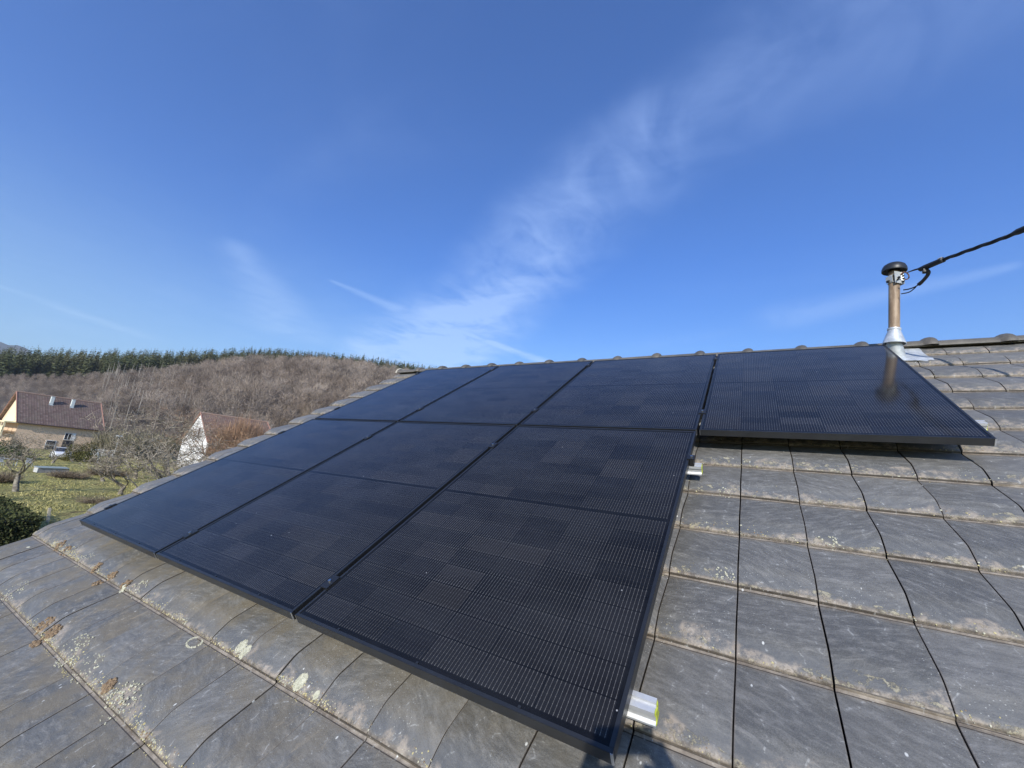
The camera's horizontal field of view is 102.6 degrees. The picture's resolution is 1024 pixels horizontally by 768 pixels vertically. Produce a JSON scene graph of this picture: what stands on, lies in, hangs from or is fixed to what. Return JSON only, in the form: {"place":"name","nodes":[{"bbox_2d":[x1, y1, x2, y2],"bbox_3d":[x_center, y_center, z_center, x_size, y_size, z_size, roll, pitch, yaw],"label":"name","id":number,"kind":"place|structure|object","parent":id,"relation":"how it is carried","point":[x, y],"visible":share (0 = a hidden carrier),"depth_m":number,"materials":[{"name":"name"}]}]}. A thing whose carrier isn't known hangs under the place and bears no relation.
{"place":"outdoors","nodes":[
{"label":"outdoors","id":0,"kind":"place"},
{"bbox_2d":[0,469,28,482],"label":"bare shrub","id":1,"kind":"object","parent":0,"point":[9,477],"visible":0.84,"depth_m":32.83,"materials":[{"name":"brown plant"}]},
{"bbox_2d":[0,342,30,358],"bbox_3d":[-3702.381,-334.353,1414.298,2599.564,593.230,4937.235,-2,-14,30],"label":"mountain","id":2,"kind":"structure","parent":0,"point":[3,346],"depth_m":2755.56,"materials":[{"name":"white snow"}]},
{"bbox_2d":[0,376,342,530],"bbox_3d":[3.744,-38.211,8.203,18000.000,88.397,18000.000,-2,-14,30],"label":"ground","id":3,"kind":"structure","parent":0,"point":[64,514],"depth_m":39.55,"materials":[{"name":"green plant"}]},
{"bbox_2d":[0,431,17,454],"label":"bare tree","id":4,"kind":"object","parent":3,"relation":"on","point":[3,440],"visible":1,"depth_m":25.77,"materials":[{"name":"brown plant"}]},
{"bbox_2d":[0,439,32,459],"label":"evergreen bush","id":5,"kind":"object","parent":3,"relation":"on","point":[11,450],"visible":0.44,"depth_m":50.66,"materials":[{"name":"green plant"}]},
{"bbox_2d":[0,430,40,460],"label":"bare tree","id":6,"kind":"object","parent":3,"relation":"on","point":[12,438],"visible":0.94,"depth_m":44.63,"materials":[{"name":"brown plant"}]},
{"bbox_2d":[0,492,44,546],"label":"hedge","id":7,"kind":"object","parent":3,"relation":"on","point":[17,523],"visible":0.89,"depth_m":16.71,"materials":[{"name":"green plant"}]},
{"bbox_2d":[0,431,60,491],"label":"bare tree","id":8,"kind":"object","parent":3,"relation":"on","point":[16,486],"visible":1,"depth_m":30.26,"materials":[{"name":"brown plant"}]},
{"bbox_2d":[46,508,51,522],"bbox_3d":[-23.405,6.698,20.711,0.110,0.855,0.208,-2,-14,30],"label":"wooden stake","id":9,"kind":"object","parent":3,"relation":"on","point":[48,515],"visible":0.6,"depth_m":20.69,"materials":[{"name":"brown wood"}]},
{"bbox_2d":[33,466,69,472],"bbox_3d":[-46.104,8.615,41.048,1.100,0.660,2.310,1,-13,23],"label":"cold frame","id":10,"kind":"object","parent":3,"relation":"on","point":[41,469],"visible":0.86,"depth_m":40.58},
{"bbox_2d":[0,391,105,450],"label":"gabled house","id":11,"kind":"structure","parent":3,"relation":"on","point":[22,411],"depth_m":73.51,"materials":[{"name":"brown tile"}]},
{"bbox_2d":[44,440,56,448],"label":"window","id":12,"kind":"structure","parent":11,"relation":"in","point":[54,443],"depth_m":72.47,"materials":[{"name":"white paint"}]},
{"bbox_2d":[63,433,75,440],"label":"window","id":13,"kind":"structure","parent":11,"relation":"in","point":[67,435],"depth_m":74.61,"materials":[{"name":"white paint"}]},
{"bbox_2d":[49,447,71,458],"bbox_3d":[-61.948,9.512,56.425,4.080,1.530,1.850,-3,-15,36],"label":"car","id":14,"kind":"object","parent":3,"relation":"on","point":[60,452],"visible":0.51,"depth_m":55.66,"materials":[{"name":"white paint"}]},
{"bbox_2d":[26,428,98,462],"bbox_3d":[-56.972,7.913,52.072,5.458,4.578,6.885,-6,-17,43],"label":"bare tree","id":15,"kind":"object","parent":3,"relation":"on","point":[56,456],"visible":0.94,"depth_m":51.85,"materials":[{"name":"brown plant"}]},
{"bbox_2d":[45,470,92,478],"bbox_3d":[-41.646,8.441,38.722,3.580,0.888,3.477,-2,-14,30],"label":"brush pile","id":16,"kind":"object","parent":3,"relation":"on","point":[65,474],"visible":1,"depth_m":38.31,"materials":[{"name":"brown plant"}]},
{"bbox_2d":[60,442,103,462],"bbox_3d":[-58.543,9.209,55.957,3.937,2.752,3.912,8,-12,-9],"label":"clipped bush","id":17,"kind":"object","parent":3,"relation":"on","point":[79,456],"visible":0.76,"depth_m":55.30,"materials":[{"name":"green plant"}]},
{"bbox_2d":[72,495,112,503],"bbox_3d":[-28.341,7.918,28.365,3.026,0.714,3.112,-2,-14,30],"label":"weed patch","id":18,"kind":"object","parent":3,"relation":"on","point":[95,500],"visible":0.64,"depth_m":27.78,"materials":[{"name":"brown plant"}]},
{"bbox_2d":[85,461,116,481],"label":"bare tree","id":19,"kind":"object","parent":3,"relation":"on","point":[102,478],"visible":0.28,"depth_m":39.22,"materials":[{"name":"brown plant"}]},
{"bbox_2d":[84,467,131,475],"bbox_3d":[-42.862,9.248,43.612,4.245,0.962,4.364,-2,-14,30],"label":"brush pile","id":20,"kind":"object","parent":3,"relation":"on","point":[90,471],"visible":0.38,"depth_m":42.89,"materials":[{"name":"brown plant"}]},
{"bbox_2d":[91,427,126,451],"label":"bare shrub","id":21,"kind":"object","parent":3,"relation":"on","point":[100,436],"visible":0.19,"depth_m":75.44,"materials":[{"name":"brown plant"}]},
{"bbox_2d":[70,443,158,494],"bbox_3d":[-30.987,6.913,32.540,6.582,4.160,4.612,7,-12,-5],"label":"bare tree","id":22,"kind":"object","parent":3,"relation":"on","point":[113,479],"visible":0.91,"depth_m":32.30,"materials":[{"name":"brown plant"}]},
{"bbox_2d":[107,393,124,422],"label":"birch tree","id":23,"kind":"object","parent":3,"relation":"on","point":[116,404],"visible":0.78,"depth_m":136.51,"materials":[{"name":"grey plant"}]},
{"bbox_2d":[99,427,149,457],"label":"bare shrub","id":24,"kind":"object","parent":3,"relation":"on","point":[136,440],"visible":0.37,"depth_m":71.57,"materials":[{"name":"brown plant"}]},
{"bbox_2d":[85,433,173,478],"bbox_3d":[-40.222,7.681,43.387,6.292,4.941,7.744,-2,-14,30],"label":"bare tree","id":25,"kind":"object","parent":3,"relation":"on","point":[107,447],"visible":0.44,"depth_m":42.75,"materials":[{"name":"brown plant"}]},
{"bbox_2d":[124,388,135,402],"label":"birch tree","id":26,"kind":"object","parent":3,"relation":"on","point":[133,392],"visible":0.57,"depth_m":158.16,"materials":[{"name":"grey plant"}]},
{"bbox_2d":[129,428,165,456],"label":"bare shrub","id":27,"kind":"object","parent":3,"relation":"on","point":[150,440],"visible":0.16,"depth_m":77.18,"materials":[{"name":"brown plant"}]},
{"bbox_2d":[97,444,199,487],"bbox_3d":[-26.556,6.827,31.029,7.418,4.571,4.776,16,-16,-39],"label":"bare tree","id":28,"kind":"object","parent":3,"relation":"on","point":[138,465],"visible":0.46,"depth_m":30.98,"materials":[{"name":"brown plant"}]},
{"bbox_2d":[77,401,230,477],"bbox_3d":[-31.117,5.613,36.386,12.383,8.244,11.597,-2,-14,30],"label":"bare tree","id":29,"kind":"object","parent":3,"relation":"on","point":[157,438],"visible":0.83,"depth_m":34.89,"materials":[{"name":"brown plant"}]},
{"bbox_2d":[121,439,200,478],"bbox_3d":[-25.355,6.607,30.628,8.087,5.027,5.685,-2,-14,30],"label":"bare tree","id":30,"kind":"object","parent":3,"relation":"on","point":[165,462],"visible":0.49,"depth_m":29.95,"materials":[{"name":"brown plant"}]},
{"bbox_2d":[154,433,179,456],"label":"bare shrub","id":31,"kind":"object","parent":3,"relation":"on","point":[174,446],"visible":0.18,"depth_m":83.23,"materials":[{"name":"brown plant"}]},
{"bbox_2d":[161,443,211,474],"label":"bare tree","id":32,"kind":"object","parent":3,"relation":"on","point":[188,460],"visible":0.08,"depth_m":34.07,"materials":[{"name":"brown plant"}]},
{"bbox_2d":[143,400,254,459],"bbox_3d":[-33.331,6.744,44.371,11.956,8.549,8.882,10,-13,-19],"label":"bare tree","id":33,"kind":"object","parent":3,"relation":"on","point":[204,437],"visible":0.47,"depth_m":44.55,"materials":[{"name":"brown plant"}]},
{"bbox_2d":[0,353,407,436],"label":"bare wood","id":34,"kind":"object","parent":3,"relation":"on","point":[350,378],"visible":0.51,"depth_m":198.68,"materials":[{"name":"brown plant"}]},
{"bbox_2d":[172,427,260,460],"bbox_3d":[-27.523,7.469,40.162,8.018,6.639,9.503,2,-12,15],"label":"bare tree","id":35,"kind":"object","parent":3,"relation":"on","point":[224,448],"visible":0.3,"depth_m":39.62,"materials":[{"name":"brown plant"}]},
{"bbox_2d":[0,345,437,378],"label":"conifer wood","id":36,"kind":"object","parent":3,"relation":"on","point":[49,364],"visible":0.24,"depth_m":251.30,"materials":[{"name":"green plant"}]},
{"bbox_2d":[205,428,237,459],"bbox_3d":[-34.909,8.247,49.321,3.462,6.940,3.518,-2,-14,30],"label":"bare shrub","id":37,"kind":"object","parent":3,"relation":"on","point":[221,442],"visible":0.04,"depth_m":48.91,"materials":[{"name":"brown plant"}]},
{"bbox_2d":[176,412,270,466],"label":"gabled house","id":38,"kind":"structure","parent":3,"relation":"on","point":[201,415],"depth_m":62.66,"materials":[{"name":"white paint"}]},
{"bbox_2d":[196,413,256,453],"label":"bare tree","id":39,"kind":"object","parent":3,"relation":"on","point":[221,432],"visible":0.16,"depth_m":48.33,"materials":[{"name":"brown plant"}]},
{"bbox_2d":[222,413,253,447],"bbox_3d":[-34.477,7.826,50.885,4.390,8.519,4.312,-2,-14,30],"label":"bare shrub","id":40,"kind":"object","parent":3,"relation":"on","point":[242,430],"visible":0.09,"depth_m":50.89,"materials":[{"name":"brown plant"}]},
{"bbox_2d":[97,360,395,433],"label":"wood trunks","id":41,"kind":"object","parent":3,"relation":"on","point":[146,391],"visible":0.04,"depth_m":181.72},
{"bbox_2d":[232,415,264,437],"bbox_3d":[-34.589,8.149,53.262,5.042,8.844,4.968,-2,-14,30],"label":"bare shrub","id":42,"kind":"object","parent":3,"relation":"on","point":[256,431],"visible":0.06,"depth_m":53.81,"materials":[{"name":"brown plant"}]},
{"bbox_2d":[252,422,267,435],"bbox_3d":[-34.635,9.093,55.524,4.696,7.824,4.616,-2,-14,30],"label":"bare shrub","id":43,"kind":"object","parent":3,"relation":"on","point":[261,431],"visible":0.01,"depth_m":56.06,"materials":[{"name":"brown plant"}]},
{"bbox_2d":[271,401,325,427],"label":"young thicket","id":44,"kind":"object","parent":3,"relation":"on","point":[287,422],"visible":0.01,"depth_m":179.03,"materials":[{"name":"brown plant"}]},
{"bbox_2d":[0,333,1023,767],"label":"house","id":45,"kind":"structure","parent":3,"relation":"on","point":[838,605],"depth_m":1.33,"materials":[{"name":"grey stone"}]},
{"bbox_2d":[104,503,658,727],"bbox_3d":[-1.158,0.818,1.918,3.546,0.137,0.152,-2,17,30],"label":"mounting rail","id":46,"kind":"object","parent":45,"relation":"attached to","point":[643,708],"visible":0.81,"depth_m":1.00,"materials":[{"name":"metal"}]},
{"bbox_2d":[79,419,395,558],"bbox_3d":[-1.863,0.607,3.030,1.135,0.036,1.699,-2,17,30],"label":"solar panel","id":47,"kind":"object","parent":46,"relation":"attached to","point":[152,522],"visible":0.86,"depth_m":2.76,"materials":[{"name":"glass"}]},
{"bbox_2d":[156,422,515,619],"bbox_3d":[-0.866,0.580,2.446,1.135,0.036,1.699,-2,17,30],"label":"solar panel","id":48,"kind":"object","parent":46,"relation":"attached to","point":[288,549],"visible":0.9,"depth_m":2.11,"materials":[{"name":"glass"}]},
{"bbox_2d":[295,426,696,765],"bbox_3d":[0.131,0.554,1.861,1.135,0.036,1.699,-2,17,30],"label":"solar panel","id":49,"kind":"object","parent":46,"relation":"attached to","point":[515,574],"visible":1,"depth_m":1.43,"materials":[{"name":"glass"}]},
{"bbox_2d":[278,431,702,474],"bbox_3d":[-0.581,0.442,2.925,3.541,0.137,0.152,-2,17,30],"label":"mounting rail","id":50,"kind":"object","parent":45,"relation":"attached to","point":[695,468],"visible":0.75,"depth_m":2.00,"materials":[{"name":"metal"}]},
{"bbox_2d":[416,357,718,373],"bbox_3d":[0.781,-0.147,4.185,4.643,0.137,0.152,-2,17,30],"label":"mounting rail","id":51,"kind":"object","parent":45,"relation":"attached to","point":[715,359],"visible":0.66,"depth_m":3.56,"materials":[{"name":"metal"}]},
{"bbox_2d":[400,361,592,426],"bbox_3d":[-0.049,0.049,3.864,1.135,0.037,1.699,-2,17,30],"label":"solar panel","id":52,"kind":"object","parent":51,"relation":"attached to","point":[515,395],"visible":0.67,"depth_m":3.65,"materials":[{"name":"glass"}]},
{"bbox_2d":[334,407,987,430],"bbox_3d":[0.210,0.239,3.139,4.698,0.137,0.152,-2,17,30],"label":"mounting rail","id":53,"kind":"object","parent":45,"relation":"attached to","point":[983,423],"visible":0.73,"depth_m":2.49,"materials":[{"name":"metal"}]},
{"bbox_2d":[315,366,498,421],"bbox_3d":[-1.046,0.076,4.449,1.135,0.036,1.699,-2,17,30],"label":"solar panel","id":54,"kind":"object","parent":53,"relation":"attached to","point":[400,400],"visible":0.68,"depth_m":4.26,"materials":[{"name":"glass"}]},
{"bbox_2d":[520,354,715,434],"bbox_3d":[0.947,0.023,3.280,1.135,0.036,1.699,-2,17,30],"label":"solar panel","id":55,"kind":"object","parent":53,"relation":"attached to","point":[662,393],"visible":0.83,"depth_m":3.03,"materials":[{"name":"glass"}]},
{"bbox_2d":[699,345,996,445],"bbox_3d":[1.938,-0.005,2.698,1.135,0.036,1.699,-2,17,30],"label":"solar panel","id":56,"kind":"object","parent":53,"relation":"attached to","point":[878,393],"visible":0.97,"depth_m":2.36,"materials":[{"name":"glass"}]},
{"bbox_2d":[881,261,933,360],"bbox_3d":[2.976,-0.516,3.252,0.430,0.831,0.382,-2,-14,30],"label":"vent pipe","id":57,"kind":"object","parent":45,"relation":"on","point":[894,340],"visible":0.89,"depth_m":3.14,"materials":[{"name":"metal"}]},
{"bbox_2d":[900,226,1023,293],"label":"power cable","id":58,"kind":"object","parent":57,"relation":"attached to","point":[924,269],"visible":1,"depth_m":2.79,"materials":[{"name":"black rubber"}]},
{"bbox_2d":[0,0,1023,368],"label":"sky","id":59,"kind":"structure","parent":0,"point":[448,183],"materials":[{"name":"blue"}]}
]}

